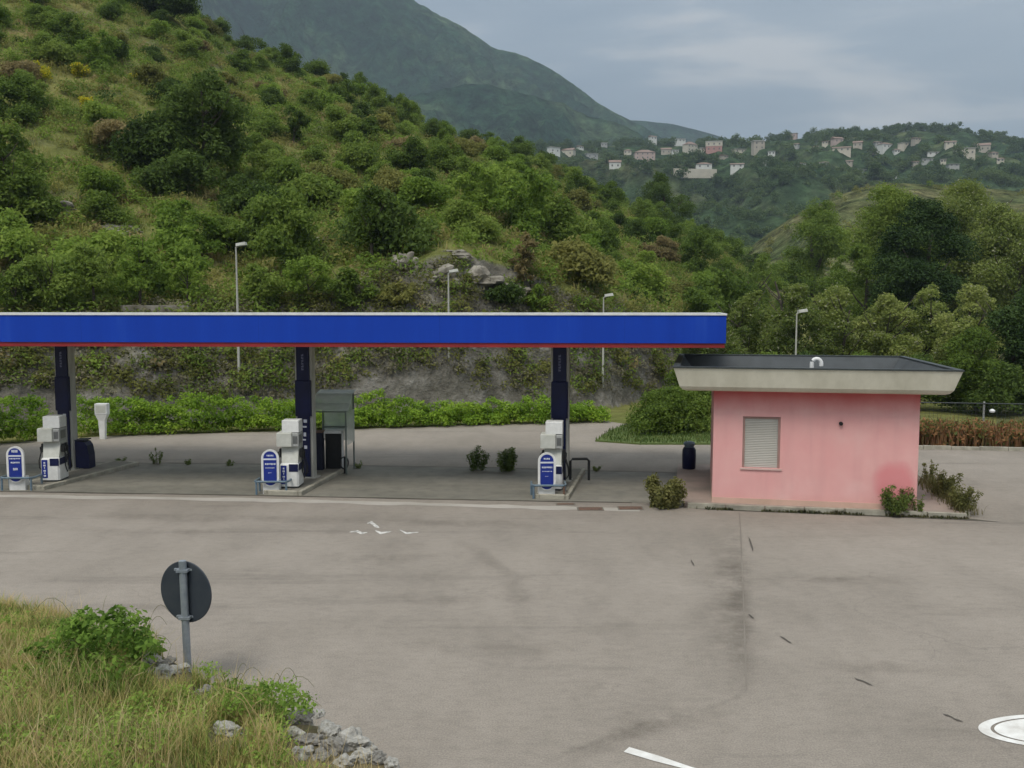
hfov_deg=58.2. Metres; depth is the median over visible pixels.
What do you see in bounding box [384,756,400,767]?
edge stone
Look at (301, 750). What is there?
edge stone
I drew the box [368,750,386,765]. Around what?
edge stone
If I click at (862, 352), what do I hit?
bush
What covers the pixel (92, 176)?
shrub
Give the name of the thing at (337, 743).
edge stone
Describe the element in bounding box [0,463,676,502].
fuelling pad
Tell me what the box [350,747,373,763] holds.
edge stone
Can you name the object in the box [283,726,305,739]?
edge stone
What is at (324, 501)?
apron strip
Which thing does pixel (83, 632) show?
bramble
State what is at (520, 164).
shrub
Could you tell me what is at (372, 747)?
edge stone
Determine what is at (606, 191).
shrub
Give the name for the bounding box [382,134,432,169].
shrub
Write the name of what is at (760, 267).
tree
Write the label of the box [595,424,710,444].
lawn
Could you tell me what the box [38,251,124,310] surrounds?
shrub
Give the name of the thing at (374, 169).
shrub
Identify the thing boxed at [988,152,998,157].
house
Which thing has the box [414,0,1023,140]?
sky
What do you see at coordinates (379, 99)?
shrub
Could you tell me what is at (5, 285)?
tree
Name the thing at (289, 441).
fuel pump
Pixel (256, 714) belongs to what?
dry stalk
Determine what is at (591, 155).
house
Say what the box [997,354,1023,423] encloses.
ground
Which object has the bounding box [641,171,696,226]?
tree
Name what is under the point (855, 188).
woods
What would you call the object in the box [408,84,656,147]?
spur hill
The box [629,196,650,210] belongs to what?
shrub
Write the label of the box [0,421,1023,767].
forecourt
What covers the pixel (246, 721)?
dry stalk
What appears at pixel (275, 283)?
tree
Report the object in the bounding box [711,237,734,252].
shrub
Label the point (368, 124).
shrub
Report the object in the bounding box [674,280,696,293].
shrub
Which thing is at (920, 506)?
weed
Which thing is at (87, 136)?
shrub
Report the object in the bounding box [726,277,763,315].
shrub
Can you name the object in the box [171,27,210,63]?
shrub
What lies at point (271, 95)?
shrub
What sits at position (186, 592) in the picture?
round sign
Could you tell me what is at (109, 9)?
shrub
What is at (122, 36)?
shrub
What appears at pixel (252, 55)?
shrub
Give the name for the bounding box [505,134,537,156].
tree
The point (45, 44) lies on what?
shrub
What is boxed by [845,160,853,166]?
house
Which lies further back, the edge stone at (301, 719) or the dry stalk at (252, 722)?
the edge stone at (301, 719)
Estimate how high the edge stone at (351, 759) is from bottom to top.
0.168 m
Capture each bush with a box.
[33,60,52,78]
[70,62,90,76]
[77,95,92,105]
[624,384,710,433]
[661,369,703,402]
[675,390,711,432]
[697,350,741,396]
[754,350,783,354]
[798,350,819,354]
[851,350,871,355]
[911,352,934,407]
[920,357,988,412]
[961,361,1023,415]
[1013,372,1023,406]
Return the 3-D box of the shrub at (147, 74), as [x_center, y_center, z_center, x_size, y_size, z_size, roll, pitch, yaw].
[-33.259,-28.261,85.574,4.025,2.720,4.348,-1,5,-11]
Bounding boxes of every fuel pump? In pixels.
[37,415,71,481]
[276,419,308,487]
[540,420,568,490]
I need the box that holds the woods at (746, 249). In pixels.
[740,179,1022,296]
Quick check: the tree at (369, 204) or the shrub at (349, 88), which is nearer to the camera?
the tree at (369, 204)
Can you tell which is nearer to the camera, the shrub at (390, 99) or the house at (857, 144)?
the shrub at (390, 99)
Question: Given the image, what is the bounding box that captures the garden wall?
[673,168,716,177]
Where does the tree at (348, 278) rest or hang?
on the hillside
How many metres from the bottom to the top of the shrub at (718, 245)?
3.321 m
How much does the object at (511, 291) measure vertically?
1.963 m
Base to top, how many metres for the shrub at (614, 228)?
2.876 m
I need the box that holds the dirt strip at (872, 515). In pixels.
[696,508,995,521]
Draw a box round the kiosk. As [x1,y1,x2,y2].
[673,354,964,510]
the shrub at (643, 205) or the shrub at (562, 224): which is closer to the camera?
the shrub at (562, 224)
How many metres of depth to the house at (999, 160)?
687.90 m
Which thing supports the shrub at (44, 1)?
on the hillside
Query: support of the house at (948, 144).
on the village hill at (796, 190)
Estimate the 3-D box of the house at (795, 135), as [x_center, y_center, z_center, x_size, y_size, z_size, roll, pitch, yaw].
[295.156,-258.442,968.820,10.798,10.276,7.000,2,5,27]
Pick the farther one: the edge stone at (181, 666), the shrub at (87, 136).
the shrub at (87, 136)
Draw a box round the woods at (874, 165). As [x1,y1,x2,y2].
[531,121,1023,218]
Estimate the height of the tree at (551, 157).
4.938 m
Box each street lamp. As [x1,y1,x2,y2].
[235,242,246,378]
[448,269,458,357]
[602,293,613,387]
[795,309,807,354]
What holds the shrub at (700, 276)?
on the hillside
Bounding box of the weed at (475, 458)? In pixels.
[465,445,490,470]
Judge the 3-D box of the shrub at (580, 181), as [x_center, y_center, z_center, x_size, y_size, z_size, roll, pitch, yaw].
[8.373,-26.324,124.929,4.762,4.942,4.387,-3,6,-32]
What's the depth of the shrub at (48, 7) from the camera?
96.83 m
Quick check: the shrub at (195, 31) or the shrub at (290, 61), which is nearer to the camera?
the shrub at (195, 31)
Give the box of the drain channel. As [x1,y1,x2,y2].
[0,491,631,502]
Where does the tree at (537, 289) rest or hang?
on the hillside
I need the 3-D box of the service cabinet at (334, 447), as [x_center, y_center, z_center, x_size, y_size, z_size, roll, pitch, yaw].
[-5.771,2.164,29.933,0.630,1.320,0.440,0,5,0]
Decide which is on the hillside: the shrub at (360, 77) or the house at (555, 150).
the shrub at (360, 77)
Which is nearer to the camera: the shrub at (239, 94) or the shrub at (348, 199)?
the shrub at (348, 199)
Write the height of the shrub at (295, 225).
5.320 m
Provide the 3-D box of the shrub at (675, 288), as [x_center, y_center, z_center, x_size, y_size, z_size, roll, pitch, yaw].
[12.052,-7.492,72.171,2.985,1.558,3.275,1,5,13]
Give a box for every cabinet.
[74,438,95,468]
[316,430,324,469]
[324,429,343,468]
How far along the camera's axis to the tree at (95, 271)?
42.13 m
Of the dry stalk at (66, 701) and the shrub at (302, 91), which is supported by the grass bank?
the dry stalk at (66, 701)
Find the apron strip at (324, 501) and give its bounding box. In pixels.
[0,495,639,510]
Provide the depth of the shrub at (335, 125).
86.52 m
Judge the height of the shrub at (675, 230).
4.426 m
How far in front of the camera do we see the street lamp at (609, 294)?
48.49 m
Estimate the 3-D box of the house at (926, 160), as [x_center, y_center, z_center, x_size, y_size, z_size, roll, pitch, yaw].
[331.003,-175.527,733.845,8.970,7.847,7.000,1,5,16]
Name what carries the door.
in the meter box
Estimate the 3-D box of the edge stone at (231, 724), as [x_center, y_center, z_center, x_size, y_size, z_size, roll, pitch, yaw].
[-3.143,3.832,10.171,0.324,0.196,0.412,14,-8,13]
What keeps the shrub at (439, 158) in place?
on the hillside
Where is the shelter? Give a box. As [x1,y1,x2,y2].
[315,389,355,473]
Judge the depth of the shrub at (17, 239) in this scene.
49.62 m
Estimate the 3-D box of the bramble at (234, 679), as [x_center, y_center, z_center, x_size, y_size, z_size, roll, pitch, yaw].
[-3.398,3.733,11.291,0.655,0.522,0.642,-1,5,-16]
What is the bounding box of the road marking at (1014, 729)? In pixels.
[978,715,1023,744]
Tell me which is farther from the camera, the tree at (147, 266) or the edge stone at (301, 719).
the tree at (147, 266)
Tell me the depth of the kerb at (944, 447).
34.42 m
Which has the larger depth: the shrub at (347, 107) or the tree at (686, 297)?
the shrub at (347, 107)
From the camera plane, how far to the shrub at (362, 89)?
146.26 m
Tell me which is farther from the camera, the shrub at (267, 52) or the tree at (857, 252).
the shrub at (267, 52)
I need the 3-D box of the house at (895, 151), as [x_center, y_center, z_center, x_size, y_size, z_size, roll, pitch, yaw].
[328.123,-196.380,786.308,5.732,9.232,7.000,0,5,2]
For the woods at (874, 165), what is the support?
on the village hill at (796, 190)
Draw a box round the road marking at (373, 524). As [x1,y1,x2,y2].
[351,521,416,533]
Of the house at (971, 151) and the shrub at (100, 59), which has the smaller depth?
the shrub at (100, 59)
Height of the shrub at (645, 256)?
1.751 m
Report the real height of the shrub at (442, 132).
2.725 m
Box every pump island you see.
[27,461,138,489]
[263,467,343,495]
[535,468,584,499]
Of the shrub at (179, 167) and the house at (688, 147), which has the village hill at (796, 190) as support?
the house at (688, 147)
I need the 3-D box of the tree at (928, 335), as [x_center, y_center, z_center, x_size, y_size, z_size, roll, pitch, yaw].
[24.946,-2.659,56.374,4.577,7.135,4.639,-1,5,-14]
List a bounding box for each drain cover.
[556,503,575,504]
[577,507,603,510]
[617,506,643,509]
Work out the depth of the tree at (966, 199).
84.34 m
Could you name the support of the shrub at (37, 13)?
on the hillside
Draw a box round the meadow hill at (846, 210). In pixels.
[741,183,1023,316]
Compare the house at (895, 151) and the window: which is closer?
the window
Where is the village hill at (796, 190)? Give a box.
[546,130,1023,250]
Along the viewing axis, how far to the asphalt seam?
15.96 m
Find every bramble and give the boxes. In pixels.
[2,607,45,624]
[17,598,164,694]
[122,605,170,659]
[208,663,260,706]
[214,668,321,725]
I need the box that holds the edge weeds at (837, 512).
[705,506,970,519]
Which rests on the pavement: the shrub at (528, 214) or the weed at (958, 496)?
the weed at (958, 496)
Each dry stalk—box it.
[62,681,69,723]
[223,687,275,757]
[236,696,259,747]
[241,698,264,746]
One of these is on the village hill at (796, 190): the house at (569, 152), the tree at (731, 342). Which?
the house at (569, 152)
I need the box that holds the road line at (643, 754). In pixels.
[624,747,693,767]
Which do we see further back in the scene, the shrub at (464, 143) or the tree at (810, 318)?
the shrub at (464, 143)
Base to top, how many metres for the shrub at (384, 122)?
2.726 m
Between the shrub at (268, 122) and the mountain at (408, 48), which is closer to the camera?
the shrub at (268, 122)
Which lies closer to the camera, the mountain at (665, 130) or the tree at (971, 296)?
the tree at (971, 296)
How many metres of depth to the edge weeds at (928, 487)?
24.95 m
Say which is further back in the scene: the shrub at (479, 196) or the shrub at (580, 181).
the shrub at (580, 181)
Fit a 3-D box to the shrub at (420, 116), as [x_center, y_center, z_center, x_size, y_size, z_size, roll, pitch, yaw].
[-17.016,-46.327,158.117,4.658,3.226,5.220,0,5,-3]
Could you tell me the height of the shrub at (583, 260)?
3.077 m
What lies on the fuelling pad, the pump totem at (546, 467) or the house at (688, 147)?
the pump totem at (546, 467)
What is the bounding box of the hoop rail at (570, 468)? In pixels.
[569,458,589,480]
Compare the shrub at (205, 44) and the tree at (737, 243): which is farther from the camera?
the tree at (737, 243)
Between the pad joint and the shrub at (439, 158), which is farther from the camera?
the shrub at (439, 158)
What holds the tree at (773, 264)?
on the hillside
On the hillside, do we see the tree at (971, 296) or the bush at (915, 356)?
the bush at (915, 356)
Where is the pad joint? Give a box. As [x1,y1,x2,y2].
[0,462,676,472]
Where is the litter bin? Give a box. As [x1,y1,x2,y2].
[682,441,695,469]
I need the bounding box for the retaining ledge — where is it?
[119,305,190,311]
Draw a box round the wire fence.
[920,402,1023,423]
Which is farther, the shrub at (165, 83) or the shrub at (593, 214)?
the shrub at (593, 214)
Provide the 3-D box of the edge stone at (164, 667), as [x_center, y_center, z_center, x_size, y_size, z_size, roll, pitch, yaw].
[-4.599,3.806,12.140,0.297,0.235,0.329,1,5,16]
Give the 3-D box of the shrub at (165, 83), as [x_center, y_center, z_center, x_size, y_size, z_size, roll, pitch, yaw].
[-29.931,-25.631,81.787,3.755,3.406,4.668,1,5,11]
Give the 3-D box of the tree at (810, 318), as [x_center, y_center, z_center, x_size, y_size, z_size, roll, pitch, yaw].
[16.424,-2.420,54.059,4.678,7.028,5.228,0,5,0]
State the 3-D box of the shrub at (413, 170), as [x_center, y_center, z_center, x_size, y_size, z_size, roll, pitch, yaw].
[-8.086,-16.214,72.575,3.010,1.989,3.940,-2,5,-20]
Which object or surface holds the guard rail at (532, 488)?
on the fuelling pad
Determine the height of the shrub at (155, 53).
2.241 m
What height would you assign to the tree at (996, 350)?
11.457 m
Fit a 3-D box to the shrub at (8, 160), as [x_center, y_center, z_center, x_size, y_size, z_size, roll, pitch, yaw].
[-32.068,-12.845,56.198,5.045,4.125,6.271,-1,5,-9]
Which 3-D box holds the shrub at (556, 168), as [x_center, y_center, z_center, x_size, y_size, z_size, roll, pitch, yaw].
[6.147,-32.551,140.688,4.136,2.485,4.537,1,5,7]
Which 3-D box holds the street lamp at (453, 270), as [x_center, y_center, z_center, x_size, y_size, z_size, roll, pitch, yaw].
[-2.908,-3.474,45.308,0.565,4.382,0.320,0,5,0]
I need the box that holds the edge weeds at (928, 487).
[917,470,985,515]
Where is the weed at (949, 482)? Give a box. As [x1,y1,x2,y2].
[928,469,963,498]
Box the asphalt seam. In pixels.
[739,512,746,690]
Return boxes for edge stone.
[141,652,165,669]
[148,663,176,678]
[163,655,176,664]
[170,662,190,673]
[194,684,212,695]
[213,720,243,737]
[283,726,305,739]
[287,708,314,725]
[292,745,313,760]
[294,733,323,745]
[311,708,324,719]
[311,747,329,762]
[317,719,341,736]
[318,736,346,755]
[332,753,358,767]
[337,726,373,751]
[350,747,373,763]
[364,744,377,750]
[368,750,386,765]
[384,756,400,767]
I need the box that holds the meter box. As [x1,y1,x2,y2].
[94,403,109,438]
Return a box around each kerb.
[678,473,969,517]
[919,445,1023,450]
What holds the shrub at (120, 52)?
on the hillside
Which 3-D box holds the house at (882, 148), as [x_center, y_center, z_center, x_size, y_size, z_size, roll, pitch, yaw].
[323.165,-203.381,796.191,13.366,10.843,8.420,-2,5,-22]
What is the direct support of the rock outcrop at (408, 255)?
on the hillside
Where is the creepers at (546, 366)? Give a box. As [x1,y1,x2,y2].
[0,250,673,401]
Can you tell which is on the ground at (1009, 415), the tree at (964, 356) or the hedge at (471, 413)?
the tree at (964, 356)
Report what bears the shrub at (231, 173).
on the hillside
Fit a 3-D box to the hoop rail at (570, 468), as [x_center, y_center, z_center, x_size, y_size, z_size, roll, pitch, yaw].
[2.034,2.562,27.677,0.638,0.698,0.084,0,5,-3]
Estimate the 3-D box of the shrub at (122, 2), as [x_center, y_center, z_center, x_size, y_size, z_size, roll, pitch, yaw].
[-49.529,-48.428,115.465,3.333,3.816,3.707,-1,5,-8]
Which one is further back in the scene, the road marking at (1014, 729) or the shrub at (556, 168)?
the shrub at (556, 168)
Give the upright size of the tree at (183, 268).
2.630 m
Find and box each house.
[547,146,560,156]
[561,148,575,156]
[576,145,583,150]
[585,153,597,159]
[600,142,607,147]
[608,160,621,169]
[624,149,631,154]
[634,150,654,161]
[648,135,656,144]
[660,148,671,154]
[674,138,685,145]
[682,142,697,153]
[694,162,711,168]
[705,141,722,153]
[719,155,728,159]
[730,163,744,174]
[731,148,745,153]
[750,140,765,155]
[767,151,775,155]
[787,133,797,139]
[794,143,799,148]
[822,141,829,147]
[830,137,843,146]
[831,146,851,157]
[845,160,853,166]
[852,141,862,148]
[873,141,881,147]
[877,143,892,154]
[892,149,900,154]
[897,142,909,151]
[911,137,920,145]
[911,161,919,168]
[921,158,933,164]
[926,151,939,156]
[939,159,946,164]
[944,141,956,149]
[946,164,958,169]
[953,147,976,159]
[974,143,990,152]
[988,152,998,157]
[996,158,1004,163]
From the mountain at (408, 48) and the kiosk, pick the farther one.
the mountain at (408, 48)
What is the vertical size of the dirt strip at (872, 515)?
0.001 m
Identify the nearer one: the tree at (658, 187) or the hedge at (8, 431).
the hedge at (8, 431)
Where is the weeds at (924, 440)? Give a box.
[919,416,1023,446]
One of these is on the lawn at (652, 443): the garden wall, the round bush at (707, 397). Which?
the round bush at (707, 397)
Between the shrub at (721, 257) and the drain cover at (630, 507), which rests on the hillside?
the shrub at (721, 257)
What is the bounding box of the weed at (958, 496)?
[948,484,982,510]
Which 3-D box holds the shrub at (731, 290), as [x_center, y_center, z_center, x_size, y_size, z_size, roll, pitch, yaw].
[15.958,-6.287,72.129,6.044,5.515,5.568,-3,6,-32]
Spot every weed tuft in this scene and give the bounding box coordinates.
[226,459,234,465]
[592,465,601,471]
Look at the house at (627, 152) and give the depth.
907.16 m
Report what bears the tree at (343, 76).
on the hillside
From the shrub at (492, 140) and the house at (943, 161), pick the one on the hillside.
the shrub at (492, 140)
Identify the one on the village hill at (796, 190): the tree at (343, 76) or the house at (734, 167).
the house at (734, 167)
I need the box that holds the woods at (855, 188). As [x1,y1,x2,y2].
[744,183,1023,278]
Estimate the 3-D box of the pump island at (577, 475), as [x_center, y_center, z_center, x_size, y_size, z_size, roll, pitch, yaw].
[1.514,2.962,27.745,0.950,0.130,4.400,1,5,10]
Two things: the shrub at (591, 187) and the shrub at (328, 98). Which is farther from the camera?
the shrub at (591, 187)
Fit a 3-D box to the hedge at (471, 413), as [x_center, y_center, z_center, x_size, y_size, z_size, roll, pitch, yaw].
[-6.879,1.076,40.806,23.488,1.781,2.208,-1,5,-12]
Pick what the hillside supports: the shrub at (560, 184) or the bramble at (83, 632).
the shrub at (560, 184)
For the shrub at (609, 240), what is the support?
on the hillside
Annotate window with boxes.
[740,416,781,470]
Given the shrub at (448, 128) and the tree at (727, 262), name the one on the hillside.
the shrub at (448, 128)
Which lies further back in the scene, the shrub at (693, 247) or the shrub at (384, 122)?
the shrub at (384, 122)
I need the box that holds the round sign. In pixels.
[161,560,211,671]
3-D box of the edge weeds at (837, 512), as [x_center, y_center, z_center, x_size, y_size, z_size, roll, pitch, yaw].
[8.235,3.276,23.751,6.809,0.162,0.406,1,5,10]
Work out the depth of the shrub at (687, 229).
134.45 m
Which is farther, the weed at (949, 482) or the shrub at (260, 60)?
the shrub at (260, 60)
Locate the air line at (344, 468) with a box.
[339,456,348,473]
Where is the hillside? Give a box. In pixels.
[0,0,999,446]
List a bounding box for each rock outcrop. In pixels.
[60,200,76,215]
[101,224,142,233]
[389,251,418,275]
[415,263,460,285]
[443,249,472,260]
[465,265,504,293]
[506,282,531,300]
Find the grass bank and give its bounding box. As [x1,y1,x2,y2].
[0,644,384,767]
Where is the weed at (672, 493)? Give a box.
[643,472,687,509]
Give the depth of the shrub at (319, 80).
133.01 m
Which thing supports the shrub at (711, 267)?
on the hillside
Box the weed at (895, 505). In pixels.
[878,485,916,514]
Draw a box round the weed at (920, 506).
[911,494,924,511]
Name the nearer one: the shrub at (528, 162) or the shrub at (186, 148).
the shrub at (186, 148)
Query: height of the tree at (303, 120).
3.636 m
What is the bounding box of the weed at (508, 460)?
[495,446,517,471]
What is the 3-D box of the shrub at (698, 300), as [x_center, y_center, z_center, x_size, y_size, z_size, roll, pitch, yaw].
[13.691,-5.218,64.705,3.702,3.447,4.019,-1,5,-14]
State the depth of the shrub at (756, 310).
76.51 m
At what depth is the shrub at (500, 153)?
103.58 m
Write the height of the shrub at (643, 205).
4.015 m
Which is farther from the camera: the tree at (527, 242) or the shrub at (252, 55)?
the shrub at (252, 55)
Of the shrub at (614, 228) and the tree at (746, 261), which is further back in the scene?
the tree at (746, 261)
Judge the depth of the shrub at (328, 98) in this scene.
102.30 m
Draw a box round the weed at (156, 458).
[149,448,162,463]
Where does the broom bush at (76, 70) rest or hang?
on the hillside
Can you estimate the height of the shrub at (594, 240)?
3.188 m
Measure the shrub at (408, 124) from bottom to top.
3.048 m
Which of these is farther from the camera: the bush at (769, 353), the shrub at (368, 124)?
the shrub at (368, 124)
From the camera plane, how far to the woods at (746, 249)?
313.17 m
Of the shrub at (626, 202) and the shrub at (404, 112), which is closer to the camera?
the shrub at (404, 112)
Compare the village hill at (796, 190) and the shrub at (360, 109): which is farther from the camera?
the village hill at (796, 190)
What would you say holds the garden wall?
on the village hill at (796, 190)
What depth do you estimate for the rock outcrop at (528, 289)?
48.83 m
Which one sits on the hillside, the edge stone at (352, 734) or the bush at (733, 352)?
the bush at (733, 352)
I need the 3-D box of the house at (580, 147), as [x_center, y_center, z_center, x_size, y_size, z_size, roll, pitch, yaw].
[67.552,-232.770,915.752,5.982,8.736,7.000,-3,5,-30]
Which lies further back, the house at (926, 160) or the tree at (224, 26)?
the house at (926, 160)
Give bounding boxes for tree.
[0,121,50,212]
[0,267,46,308]
[5,253,78,308]
[64,242,127,311]
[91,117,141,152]
[107,234,166,303]
[126,0,204,18]
[150,65,258,165]
[165,256,205,301]
[197,13,231,34]
[236,27,266,51]
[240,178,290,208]
[240,263,287,307]
[268,45,282,61]
[281,104,311,142]
[281,252,337,309]
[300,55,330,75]
[323,266,380,311]
[336,72,349,82]
[343,182,391,260]
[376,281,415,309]
[456,128,484,139]
[481,131,501,145]
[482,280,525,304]
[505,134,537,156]
[507,231,538,286]
[525,283,553,311]
[533,147,557,166]
[557,163,583,177]
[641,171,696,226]
[672,310,749,363]
[681,285,709,308]
[692,221,720,239]
[710,257,749,280]
[716,288,783,353]
[725,233,743,259]
[738,252,761,273]
[744,252,788,319]
[750,282,837,354]
[761,263,787,278]
[763,261,813,342]
[764,199,856,316]
[805,284,876,355]
[818,255,857,350]
[826,242,896,338]
[835,180,955,318]
[849,292,924,356]
[864,197,986,354]
[897,282,958,361]
[926,177,1012,318]
[928,283,1005,388]
[937,201,1023,361]
[940,325,1013,413]
[969,287,1023,411]
[979,269,1015,358]
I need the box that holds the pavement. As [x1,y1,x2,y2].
[677,463,961,512]
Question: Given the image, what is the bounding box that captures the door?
[95,406,104,412]
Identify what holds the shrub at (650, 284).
on the hillside
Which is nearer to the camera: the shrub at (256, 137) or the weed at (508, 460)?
the weed at (508, 460)
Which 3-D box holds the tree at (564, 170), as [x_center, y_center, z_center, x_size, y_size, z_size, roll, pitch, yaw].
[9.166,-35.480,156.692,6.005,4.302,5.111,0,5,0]
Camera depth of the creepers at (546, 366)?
43.94 m
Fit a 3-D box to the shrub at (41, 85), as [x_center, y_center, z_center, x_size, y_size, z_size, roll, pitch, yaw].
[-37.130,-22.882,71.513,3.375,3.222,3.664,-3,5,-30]
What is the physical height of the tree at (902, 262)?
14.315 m
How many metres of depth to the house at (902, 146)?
782.05 m
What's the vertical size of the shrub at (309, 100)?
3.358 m
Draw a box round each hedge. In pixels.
[0,393,53,440]
[76,388,611,434]
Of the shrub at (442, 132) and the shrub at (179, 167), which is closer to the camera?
the shrub at (179, 167)
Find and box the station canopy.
[0,312,726,481]
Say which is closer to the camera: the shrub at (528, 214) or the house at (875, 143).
the shrub at (528, 214)
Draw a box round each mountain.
[195,0,661,146]
[631,120,725,143]
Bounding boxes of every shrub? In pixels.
[0,4,12,27]
[0,27,6,40]
[0,59,42,80]
[0,72,53,121]
[0,144,19,184]
[0,161,70,227]
[0,207,51,260]
[10,68,52,106]
[22,3,71,26]
[28,30,77,63]
[30,0,50,3]
[35,10,93,48]
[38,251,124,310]
[40,227,135,282]
[42,5,60,14]
[71,29,122,72]
[74,188,137,222]
[75,164,125,198]
[77,116,130,152]
[80,99,123,125]
[93,0,125,17]
[94,38,131,60]
[105,0,130,9]
[105,32,131,44]
[106,109,183,174]
[115,224,216,300]
[124,0,140,8]
[127,147,229,194]
[131,62,170,89]
[138,44,166,65]
[139,19,171,37]
[145,76,188,105]
[149,8,175,25]
[150,197,227,254]
[161,139,212,164]
[167,16,181,25]
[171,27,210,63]
[183,74,201,90]
[184,16,208,30]
[188,27,207,40]
[193,40,212,52]
[195,195,279,250]
[198,17,223,37]
[200,29,223,50]
[212,137,249,171]
[214,174,257,213]
[218,71,238,85]
[221,48,251,72]
[222,34,237,50]
[222,170,249,187]
[229,88,244,99]
[242,148,295,182]
[243,112,288,136]
[243,184,340,272]
[245,52,270,72]
[245,131,284,154]
[249,51,268,69]
[250,80,289,98]
[256,46,273,60]
[257,82,283,96]
[258,86,286,108]
[259,155,345,210]
[274,43,303,76]
[295,88,325,115]
[298,89,307,96]
[299,144,328,159]
[303,160,363,189]
[308,76,327,85]
[311,89,345,112]
[318,103,366,143]
[321,101,354,117]
[322,73,341,84]
[322,82,343,100]
[329,186,441,255]
[332,130,382,169]
[332,160,356,178]
[338,187,399,215]
[339,79,358,103]
[349,72,368,83]
[350,100,377,117]
[352,82,367,96]
[354,115,380,138]
[359,112,395,133]
[360,81,387,108]
[361,160,394,186]
[368,163,416,194]
[374,104,400,124]
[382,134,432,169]
[383,92,408,119]
[383,134,418,151]
[386,94,394,104]
[388,117,412,135]
[394,97,422,126]
[394,175,452,211]
[399,167,419,177]
[401,120,418,131]
[410,168,437,181]
[411,108,425,120]
[419,117,448,138]
[425,143,465,172]
[426,134,465,159]
[428,128,450,143]
[437,120,456,135]
[441,155,491,192]
[441,198,502,241]
[442,122,454,132]
[442,161,504,214]
[450,134,481,155]
[466,156,481,164]
[468,135,486,146]
[469,141,488,155]
[473,160,529,208]
[480,145,511,162]
[487,135,510,148]
[487,166,559,242]
[496,154,528,186]
[512,154,543,180]
[525,152,554,173]
[536,190,602,243]
[543,171,562,190]
[545,234,623,286]
[550,163,564,177]
[558,187,595,211]
[560,230,606,257]
[563,166,597,193]
[563,171,591,194]
[586,210,615,224]
[590,194,596,209]
[590,218,621,261]
[592,200,604,210]
[593,180,627,209]
[603,221,621,247]
[609,212,629,225]
[616,258,644,283]
[620,197,630,206]
[620,218,656,243]
[628,250,656,263]
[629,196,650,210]
[630,199,659,217]
[630,260,672,299]
[638,207,655,220]
[638,242,681,262]
[642,216,670,237]
[652,201,674,220]
[652,234,681,251]
[663,281,682,297]
[664,219,688,243]
[673,229,723,273]
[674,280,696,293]
[677,286,724,312]
[678,223,694,235]
[684,219,695,228]
[685,226,706,254]
[689,269,720,288]
[698,253,723,264]
[700,266,716,273]
[703,269,757,327]
[705,230,726,251]
[710,242,725,261]
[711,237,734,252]
[711,258,737,272]
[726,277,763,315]
[731,248,744,263]
[731,299,764,334]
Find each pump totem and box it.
[6,446,28,489]
[261,449,280,490]
[538,452,555,495]
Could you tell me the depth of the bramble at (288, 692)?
10.50 m
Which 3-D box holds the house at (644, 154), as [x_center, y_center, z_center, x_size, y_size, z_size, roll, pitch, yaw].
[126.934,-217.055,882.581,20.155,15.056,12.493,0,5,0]
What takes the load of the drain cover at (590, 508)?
on the forecourt
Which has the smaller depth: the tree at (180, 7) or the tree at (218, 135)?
the tree at (218, 135)
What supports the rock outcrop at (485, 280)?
on the hillside
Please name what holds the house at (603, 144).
on the village hill at (796, 190)
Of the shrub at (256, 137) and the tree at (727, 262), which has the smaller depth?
the shrub at (256, 137)
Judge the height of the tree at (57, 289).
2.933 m
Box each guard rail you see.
[0,474,42,490]
[254,477,291,494]
[530,481,566,498]
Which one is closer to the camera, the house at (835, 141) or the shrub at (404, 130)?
the shrub at (404, 130)
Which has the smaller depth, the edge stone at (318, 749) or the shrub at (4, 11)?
the edge stone at (318, 749)
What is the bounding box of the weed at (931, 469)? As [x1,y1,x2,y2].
[922,459,938,482]
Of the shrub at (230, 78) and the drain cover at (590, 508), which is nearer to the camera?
the drain cover at (590, 508)
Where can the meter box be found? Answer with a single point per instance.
(102, 411)
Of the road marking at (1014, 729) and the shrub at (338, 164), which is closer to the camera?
the road marking at (1014, 729)
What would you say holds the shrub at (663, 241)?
on the hillside
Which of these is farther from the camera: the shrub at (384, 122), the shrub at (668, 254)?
the shrub at (384, 122)
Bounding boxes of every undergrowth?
[0,0,774,372]

